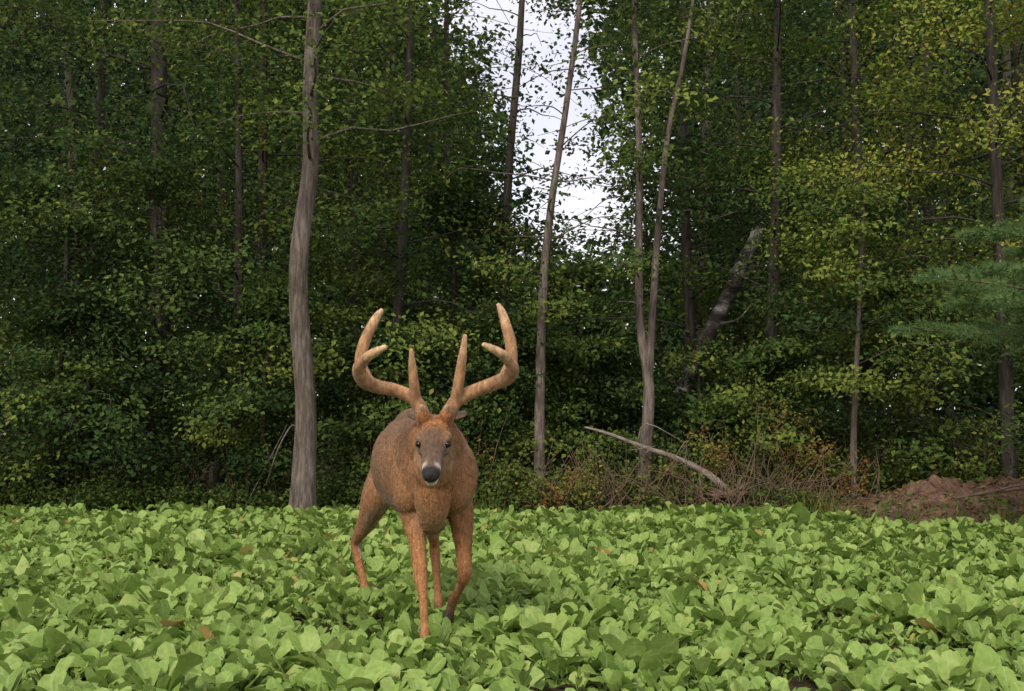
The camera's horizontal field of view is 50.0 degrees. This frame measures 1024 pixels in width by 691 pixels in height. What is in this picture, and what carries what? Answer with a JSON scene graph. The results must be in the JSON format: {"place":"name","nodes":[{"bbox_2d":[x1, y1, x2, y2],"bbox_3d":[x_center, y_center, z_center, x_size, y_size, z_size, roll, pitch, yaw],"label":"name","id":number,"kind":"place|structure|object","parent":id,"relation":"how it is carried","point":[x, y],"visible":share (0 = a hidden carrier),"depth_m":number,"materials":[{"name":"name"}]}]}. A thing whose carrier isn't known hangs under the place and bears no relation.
{"place":"outdoors","nodes":[
{"label":"outdoors","id":0,"kind":"place"},
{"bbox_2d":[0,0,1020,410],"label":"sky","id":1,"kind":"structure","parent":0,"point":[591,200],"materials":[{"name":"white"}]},
{"bbox_2d":[0,413,1023,690],"bbox_3d":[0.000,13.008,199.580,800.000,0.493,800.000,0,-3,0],"label":"ground","id":2,"kind":"structure","parent":0,"point":[800,681],"depth_m":6.12,"materials":[{"name":"green plant"}]},
{"bbox_2d":[0,434,66,508],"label":"shrub","id":3,"kind":"object","parent":2,"relation":"on","point":[30,471],"visible":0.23,"depth_m":12.23,"materials":[{"name":"green plant"}]},
{"bbox_2d":[23,414,105,506],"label":"shrub","id":4,"kind":"object","parent":2,"relation":"on","point":[61,482],"visible":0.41,"depth_m":12.35,"materials":[{"name":"green plant"}]},
{"bbox_2d":[0,0,150,379],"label":"beech tree","id":5,"kind":"object","parent":2,"relation":"on","point":[40,109],"visible":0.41,"depth_m":15.01,"materials":[{"name":"green plant"}]},
{"bbox_2d":[0,0,209,450],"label":"maple tree","id":6,"kind":"object","parent":2,"relation":"on","point":[40,19],"visible":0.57,"depth_m":13.69,"materials":[{"name":"green plant"}]},
{"bbox_2d":[62,418,153,510],"bbox_3d":[-4.585,1.403,12.493,0.967,1.148,0.957,-1,-3,10],"label":"shrub","id":7,"kind":"object","parent":2,"relation":"on","point":[107,475],"visible":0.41,"depth_m":12.37,"materials":[{"name":"green plant"}]},
{"bbox_2d":[0,282,218,498],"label":"ash tree","id":8,"kind":"object","parent":2,"relation":"on","point":[40,392],"visible":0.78,"depth_m":12.30,"materials":[{"name":"green plant"}]},
{"bbox_2d":[0,117,246,497],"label":"oak tree","id":9,"kind":"object","parent":2,"relation":"on","point":[54,182],"visible":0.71,"depth_m":12.64,"materials":[{"name":"green plant"}]},
{"bbox_2d":[106,449,198,510],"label":"shrub","id":10,"kind":"object","parent":2,"relation":"on","point":[167,480],"visible":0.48,"depth_m":12.38,"materials":[{"name":"green plant"}]},
{"bbox_2d":[2,144,329,496],"bbox_3d":[-4.280,-0.143,13.083,3.963,4.441,3.823,0,-3,0],"label":"beech tree","id":11,"kind":"object","parent":2,"relation":"on","point":[154,166],"visible":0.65,"depth_m":12.75,"materials":[{"name":"green plant"}]},
{"bbox_2d":[0,0,347,483],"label":"ash tree","id":12,"kind":"object","parent":2,"relation":"on","point":[101,93],"visible":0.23,"depth_m":16.05,"materials":[{"name":"green plant"}]},
{"bbox_2d":[0,0,354,498],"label":"broadleaf tree","id":13,"kind":"object","parent":2,"relation":"on","point":[158,101],"visible":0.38,"depth_m":15.09,"materials":[{"name":"green plant"}]},
{"bbox_2d":[139,395,225,508],"bbox_3d":[-3.760,1.275,12.865,0.992,1.510,1.008,-1,-4,23],"label":"shrub","id":14,"kind":"object","parent":2,"relation":"on","point":[194,451],"visible":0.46,"depth_m":12.69,"materials":[{"name":"green plant"}]},
{"bbox_2d":[13,0,420,482],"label":"ash tree","id":15,"kind":"object","parent":2,"relation":"on","point":[217,474],"visible":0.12,"depth_m":18.52,"materials":[{"name":"green plant"}]},
{"bbox_2d":[0,0,449,487],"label":"ash tree","id":16,"kind":"object","parent":2,"relation":"on","point":[239,253],"visible":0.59,"depth_m":13.28,"materials":[{"name":"green plant"}]},
{"bbox_2d":[17,0,440,488],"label":"maple tree","id":17,"kind":"object","parent":2,"relation":"on","point":[263,154],"visible":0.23,"depth_m":15.67,"materials":[{"name":"green plant"}]},
{"bbox_2d":[198,392,286,510],"bbox_3d":[-2.993,1.244,12.369,1.054,1.521,0.817,-1,-4,14],"label":"shrub","id":18,"kind":"object","parent":2,"relation":"on","point":[246,478],"visible":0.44,"depth_m":12.28,"materials":[{"name":"green plant"}]},
{"bbox_2d":[125,269,372,505],"bbox_3d":[-2.853,0.584,12.474,2.805,2.920,3.029,2,-4,-26],"label":"ash tree","id":19,"kind":"object","parent":2,"relation":"on","point":[273,305],"visible":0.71,"depth_m":12.19,"materials":[{"name":"green plant"}]},
{"bbox_2d":[246,424,294,504],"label":"bare sapling","id":20,"kind":"object","parent":2,"relation":"on","point":[274,457],"visible":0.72,"depth_m":11.81,"materials":[{"name":"brown wood"}]},
{"bbox_2d":[230,402,320,508],"bbox_3d":[-2.598,1.301,12.226,0.999,1.396,1.181,0,-3,0],"label":"shrub","id":21,"kind":"object","parent":2,"relation":"on","point":[274,479],"visible":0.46,"depth_m":12.04,"materials":[{"name":"green plant"}]},
{"bbox_2d":[65,0,537,511],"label":"maple tree","id":22,"kind":"object","parent":2,"relation":"on","point":[303,487],"visible":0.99,"depth_m":11.35,"materials":[{"name":"green plant"}]},
{"bbox_2d":[174,0,502,483],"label":"oak tree","id":23,"kind":"object","parent":2,"relation":"on","point":[357,257],"visible":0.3,"depth_m":15.54,"materials":[{"name":"green plant"}]},
{"bbox_2d":[316,447,370,506],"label":"shrub","id":24,"kind":"object","parent":2,"relation":"on","point":[336,481],"visible":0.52,"depth_m":11.85,"materials":[{"name":"green plant"}]},
{"bbox_2d":[321,400,386,499],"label":"shrub","id":25,"kind":"object","parent":2,"relation":"on","point":[358,456],"visible":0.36,"depth_m":12.10,"materials":[{"name":"green plant"}]},
{"bbox_2d":[270,318,522,490],"bbox_3d":[-1.450,0.869,12.590,2.838,2.368,2.588,-2,-4,25],"label":"maple tree","id":26,"kind":"object","parent":2,"relation":"on","point":[386,369],"visible":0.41,"depth_m":12.31,"materials":[{"name":"green plant"}]},
{"bbox_2d":[245,0,566,447],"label":"maple tree","id":27,"kind":"object","parent":2,"relation":"on","point":[399,304],"visible":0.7,"depth_m":13.10,"materials":[{"name":"green plant"}]},
{"bbox_2d":[367,379,445,437],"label":"shrub","id":28,"kind":"object","parent":2,"relation":"on","point":[387,419],"visible":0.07,"depth_m":12.43,"materials":[{"name":"green plant"}]},
{"bbox_2d":[350,303,519,650],"bbox_3d":[-0.454,0.671,5.688,0.758,1.665,1.942,0,-3,-8],"label":"whitetail buck","id":29,"kind":"object","parent":2,"relation":"on","point":[422,478],"visible":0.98,"depth_m":5.11,"materials":[{"name":"fur"}]},
{"bbox_2d":[289,0,611,394],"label":"beech tree","id":30,"kind":"object","parent":2,"relation":"on","point":[434,54],"visible":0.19,"depth_m":17.19,"materials":[{"name":"green plant"}]},
{"bbox_2d":[291,2,619,408],"bbox_3d":[-1.052,-3.108,19.751,6.079,11.154,5.789,0,-3,0],"label":"maple tree","id":31,"kind":"object","parent":2,"relation":"on","point":[469,119],"visible":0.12,"depth_m":19.61,"materials":[{"name":"green plant"}]},
{"bbox_2d":[351,164,589,468],"bbox_3d":[-0.768,-0.080,13.790,3.182,4.397,2.906,-1,-4,20],"label":"oak tree","id":32,"kind":"object","parent":2,"relation":"on","point":[451,252],"visible":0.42,"depth_m":13.72,"materials":[{"name":"green plant"}]},
{"bbox_2d":[437,390,524,504],"bbox_3d":[-0.407,1.210,11.943,1.177,1.486,0.862,0,-3,0],"label":"shrub","id":33,"kind":"object","parent":2,"relation":"on","point":[493,432],"visible":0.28,"depth_m":11.99,"materials":[{"name":"green plant"}]},
{"bbox_2d":[469,435,544,506],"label":"shrub","id":34,"kind":"object","parent":2,"relation":"on","point":[484,451],"visible":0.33,"depth_m":11.90,"materials":[{"name":"green plant"}]},
{"bbox_2d":[475,436,538,508],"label":"shrub","id":35,"kind":"object","parent":2,"relation":"on","point":[515,476],"visible":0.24,"depth_m":11.82,"materials":[{"name":"green plant"}]},
{"bbox_2d":[410,0,605,480],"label":"oak tree","id":36,"kind":"object","parent":2,"relation":"on","point":[508,162],"visible":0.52,"depth_m":14.32,"materials":[{"name":"green plant"}]},
{"bbox_2d":[0,0,1023,483],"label":"distant forest","id":37,"kind":"object","parent":2,"relation":"on","point":[128,78],"visible":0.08,"depth_m":28.86,"materials":[{"name":"green plant"}]},
{"bbox_2d":[0,473,1023,523],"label":"groundcover","id":38,"kind":"object","parent":2,"relation":"on","point":[135,494],"visible":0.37,"depth_m":11.78,"materials":[{"name":"green plant"}]},
{"bbox_2d":[0,471,1023,521],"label":"leaf litter","id":39,"kind":"object","parent":2,"relation":"on","point":[948,501],"visible":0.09,"depth_m":11.18,"materials":[{"name":"brown plant"}]},
{"bbox_2d":[480,466,551,511],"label":"shrub","id":40,"kind":"object","parent":2,"relation":"on","point":[525,493],"visible":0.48,"depth_m":11.67,"materials":[{"name":"green plant"}]},
{"bbox_2d":[425,309,628,483],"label":"oak tree","id":41,"kind":"object","parent":2,"relation":"on","point":[526,336],"visible":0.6,"depth_m":12.62,"materials":[{"name":"green plant"}]},
{"bbox_2d":[52,0,1014,478],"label":"distant tree trunks","id":42,"kind":"object","parent":2,"relation":"on","point":[926,208],"visible":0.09,"depth_m":20.82,"materials":[{"name":"brown wood"}]},
{"bbox_2d":[508,471,590,510],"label":"goldenrod plant","id":43,"kind":"object","parent":2,"relation":"on","point":[557,503],"visible":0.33,"depth_m":11.64,"materials":[{"name":"green plant"}]},
{"bbox_2d":[431,0,705,493],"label":"young ash tree","id":44,"kind":"object","parent":2,"relation":"on","point":[539,411],"visible":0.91,"depth_m":12.31,"materials":[{"name":"green plant"}]},
{"bbox_2d":[521,431,616,491],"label":"shrub","id":45,"kind":"object","parent":2,"relation":"on","point":[551,475],"visible":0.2,"depth_m":12.45,"materials":[{"name":"green plant"}]},
{"bbox_2d":[495,261,656,467],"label":"oak tree","id":46,"kind":"object","parent":2,"relation":"on","point":[581,275],"visible":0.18,"depth_m":15.67,"materials":[{"name":"green plant"}]},
{"bbox_2d":[539,454,613,510],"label":"goldenrod plant","id":47,"kind":"object","parent":2,"relation":"on","point":[584,494],"visible":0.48,"depth_m":11.69,"materials":[{"name":"green plant"}]},
{"bbox_2d":[504,332,686,485],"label":"maple tree","id":48,"kind":"object","parent":2,"relation":"on","point":[589,346],"visible":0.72,"depth_m":13.13,"materials":[{"name":"green plant"}]},
{"bbox_2d":[557,442,639,503],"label":"shrub","id":49,"kind":"object","parent":2,"relation":"on","point":[598,462],"visible":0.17,"depth_m":12.14,"materials":[{"name":"green plant"}]},
{"bbox_2d":[513,0,770,490],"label":"young maple tree","id":50,"kind":"object","parent":2,"relation":"on","point":[646,344],"visible":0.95,"depth_m":12.24,"materials":[{"name":"green plant"}]},
{"bbox_2d":[598,447,686,501],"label":"shrub","id":51,"kind":"object","parent":2,"relation":"on","point":[620,464],"visible":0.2,"depth_m":12.16,"materials":[{"name":"green plant"}]},
{"bbox_2d":[606,458,696,509],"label":"goldenrod plant","id":52,"kind":"object","parent":2,"relation":"on","point":[644,502],"visible":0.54,"depth_m":11.74,"materials":[{"name":"green plant"}]},
{"bbox_2d":[585,423,729,491],"bbox_3d":[1.580,1.234,11.836,1.605,0.802,0.253,0,-3,7],"label":"fallen log","id":53,"kind":"object","parent":2,"relation":"on","point":[641,447],"visible":0.9,"depth_m":11.88,"materials":[{"name":"grey wood"}]},
{"bbox_2d":[552,333,793,480],"bbox_3d":[2.142,0.967,13.206,2.552,2.246,2.627,3,-5,-44],"label":"ash tree","id":54,"kind":"object","parent":2,"relation":"on","point":[690,410],"visible":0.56,"depth_m":13.04,"materials":[{"name":"green plant"}]},
{"bbox_2d":[636,434,711,492],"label":"shrub","id":55,"kind":"object","parent":2,"relation":"on","point":[668,445],"visible":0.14,"depth_m":12.31,"materials":[{"name":"green plant"}]},
{"bbox_2d":[520,0,836,475],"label":"ash tree","id":56,"kind":"object","parent":2,"relation":"on","point":[689,295],"visible":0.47,"depth_m":14.44,"materials":[{"name":"green plant"}]},
{"bbox_2d":[487,134,874,477],"bbox_3d":[2.373,-0.477,16.264,6.079,5.498,6.167,0,-3,0],"label":"maple tree","id":57,"kind":"object","parent":2,"relation":"on","point":[661,343],"visible":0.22,"depth_m":16.39,"materials":[{"name":"green plant"}]},
{"bbox_2d":[636,448,733,505],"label":"goldenrod plant","id":58,"kind":"object","parent":2,"relation":"on","point":[691,487],"visible":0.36,"depth_m":11.85,"materials":[{"name":"green plant"}]},
{"bbox_2d":[635,222,763,478],"bbox_3d":[2.325,0.265,13.875,1.850,3.712,0.547,0,-3,0],"label":"leaning birch trunk","id":59,"kind":"object","parent":2,"relation":"on","point":[714,323],"visible":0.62,"depth_m":13.99,"materials":[{"name":"grey wood"}]},
{"bbox_2d":[511,406,897,511],"bbox_3d":[2.298,1.249,11.741,4.704,1.211,1.468,0,-3,0],"label":"brush pile","id":60,"kind":"object","parent":2,"relation":"on","point":[721,495],"visible":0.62,"depth_m":11.62,"materials":[{"name":"brown wood"}]},
{"bbox_2d":[682,420,752,500],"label":"goldenrod plant","id":61,"kind":"object","parent":2,"relation":"on","point":[716,450],"visible":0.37,"depth_m":12.27,"materials":[{"name":"green plant"}]},
{"bbox_2d":[549,0,915,479],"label":"maple tree","id":62,"kind":"object","parent":2,"relation":"on","point":[740,132],"visible":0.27,"depth_m":17.54,"materials":[{"name":"green plant"}]},
{"bbox_2d":[473,477,1022,522],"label":"weeds","id":63,"kind":"object","parent":2,"relation":"on","point":[787,502],"visible":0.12,"depth_m":11.26,"materials":[{"name":"green plant"}]},
{"bbox_2d":[723,364,800,502],"bbox_3d":[2.854,1.058,12.406,0.868,1.702,1.008,0,-3,0],"label":"shrub","id":64,"kind":"object","parent":2,"relation":"on","point":[760,451],"visible":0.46,"depth_m":12.28,"materials":[{"name":"green plant"}]},
{"bbox_2d":[596,0,956,500],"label":"ash tree","id":65,"kind":"object","parent":2,"relation":"on","point":[773,332],"visible":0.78,"depth_m":13.56,"materials":[{"name":"green plant"}]},
{"bbox_2d":[669,334,899,499],"bbox_3d":[3.078,0.968,12.792,2.877,2.185,2.903,0,-3,0],"label":"bush","id":66,"kind":"object","parent":2,"relation":"on","point":[785,351],"visible":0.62,"depth_m":12.57,"materials":[{"name":"green plant"}]},
{"bbox_2d":[754,399,837,505],"bbox_3d":[3.095,1.242,12.149,0.917,1.326,1.020,-3,-4,40],"label":"shrub","id":67,"kind":"object","parent":2,"relation":"on","point":[789,468],"visible":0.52,"depth_m":12.10,"materials":[{"name":"green plant"}]},
{"bbox_2d":[764,420,841,493],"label":"shrub","id":68,"kind":"object","parent":2,"relation":"on","point":[824,441],"visible":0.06,"depth_m":13.11,"materials":[{"name":"green plant"}]},
{"bbox_2d":[641,0,1018,460],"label":"oak tree","id":69,"kind":"object","parent":2,"relation":"on","point":[847,398],"visible":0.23,"depth_m":16.08,"materials":[{"name":"green plant"}]},
{"bbox_2d":[782,435,882,507],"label":"goldenrod plant","id":70,"kind":"object","parent":2,"relation":"on","point":[846,479],"visible":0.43,"depth_m":11.97,"materials":[{"name":"green plant"}]},
{"bbox_2d":[674,0,1023,486],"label":"birch tree","id":71,"kind":"object","parent":2,"relation":"on","point":[854,58],"visible":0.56,"depth_m":13.54,"materials":[{"name":"green plant"}]},
{"bbox_2d":[820,427,909,500],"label":"shrub","id":72,"kind":"object","parent":2,"relation":"on","point":[860,454],"visible":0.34,"depth_m":12.36,"materials":[{"name":"green plant"}]},
{"bbox_2d":[735,176,996,497],"bbox_3d":[3.896,0.030,12.032,2.583,3.769,2.351,0,-3,0],"label":"sapling","id":73,"kind":"object","parent":2,"relation":"on","point":[859,279],"visible":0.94,"depth_m":11.95,"materials":[{"name":"green plant"}]},
{"bbox_2d":[709,0,1023,478],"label":"birch tree","id":74,"kind":"object","parent":2,"relation":"on","point":[994,126],"visible":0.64,"depth_m":12.50,"materials":[{"name":"green plant"}]},
{"bbox_2d":[715,0,1020,470],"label":"beech tree","id":75,"kind":"object","parent":2,"relation":"on","point":[913,134],"visible":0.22,"depth_m":18.13,"materials":[{"name":"green plant"}]},
{"bbox_2d":[830,451,912,494],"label":"shrub","id":76,"kind":"object","parent":2,"relation":"on","point":[887,477],"visible":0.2,"depth_m":12.34,"materials":[{"name":"green plant"}]},
{"bbox_2d":[789,0,1023,436],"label":"beech tree","id":77,"kind":"object","parent":2,"relation":"on","point":[1016,53],"visible":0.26,"depth_m":15.00,"materials":[{"name":"green plant"}]},
{"bbox_2d":[873,412,943,480],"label":"shrub","id":78,"kind":"object","parent":2,"relation":"on","point":[886,447],"visible":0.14,"depth_m":12.74,"materials":[{"name":"green plant"}]},
{"bbox_2d":[863,451,958,491],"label":"shrub","id":79,"kind":"object","parent":2,"relation":"on","point":[906,473],"visible":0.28,"depth_m":12.40,"materials":[{"name":"green plant"}]},
{"bbox_2d":[799,270,1023,476],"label":"bush","id":80,"kind":"object","parent":2,"relation":"on","point":[953,372],"visible":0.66,"depth_m":12.51,"materials":[{"name":"green plant"}]},
{"bbox_2d":[817,474,1023,534],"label":"dirt bank","id":81,"kind":"structure","parent":2,"relation":"on","point":[935,491],"depth_m":11.13,"materials":[{"name":"brown soil"}]},
{"bbox_2d":[953,484,1023,498],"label":"dead branch","id":82,"kind":"object","parent":81,"relation":"on","point":[1007,489],"visible":0.95,"depth_m":10.71,"materials":[{"name":"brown wood"}]},
{"bbox_2d":[903,454,996,482],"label":"shrub","id":83,"kind":"object","parent":2,"relation":"on","point":[947,472],"visible":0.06,"depth_m":12.48,"materials":[{"name":"green plant"}]},
{"bbox_2d":[886,196,1023,356],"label":"white pine tree","id":84,"kind":"object","parent":2,"relation":"on","point":[997,296],"visible":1,"depth_m":8.86,"materials":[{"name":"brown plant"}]},
{"bbox_2d":[906,96,1018,373],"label":"beech tree","id":85,"kind":"object","parent":2,"relation":"on","point":[979,170],"visible":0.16,"depth_m":16.89,"materials":[{"name":"green plant"}]},
{"bbox_2d":[923,0,1023,412],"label":"ash tree","id":86,"kind":"object","parent":2,"relation":"on","point":[971,217],"visible":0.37,"depth_m":12.82,"materials":[{"name":"green plant"}]},
{"bbox_2d":[939,408,1023,483],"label":"shrub","id":87,"kind":"object","parent":2,"relation":"on","point":[970,450],"visible":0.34,"depth_m":12.57,"materials":[{"name":"green plant"}]},
{"bbox_2d":[943,310,1023,481],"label":"beech tree","id":88,"kind":"object","parent":2,"relation":"on","point":[976,382],"visible":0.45,"depth_m":12.99,"materials":[{"name":"green plant"}]},
{"bbox_2d":[944,448,1022,482],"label":"shrub","id":89,"kind":"object","parent":2,"relation":"on","point":[973,475],"visible":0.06,"depth_m":12.58,"materials":[{"name":"green plant"}]},
{"bbox_2d":[972,448,1023,479],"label":"shrub","id":90,"kind":"object","parent":2,"relation":"on","point":[1019,467],"visible":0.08,"depth_m":12.55,"materials":[{"name":"green plant"}]},
{"bbox_2d":[1015,404,1023,459],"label":"shrub","id":91,"kind":"object","parent":2,"relation":"on","point":[1023,435],"visible":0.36,"depth_m":12.63,"materials":[{"name":"green plant"}]}
]}

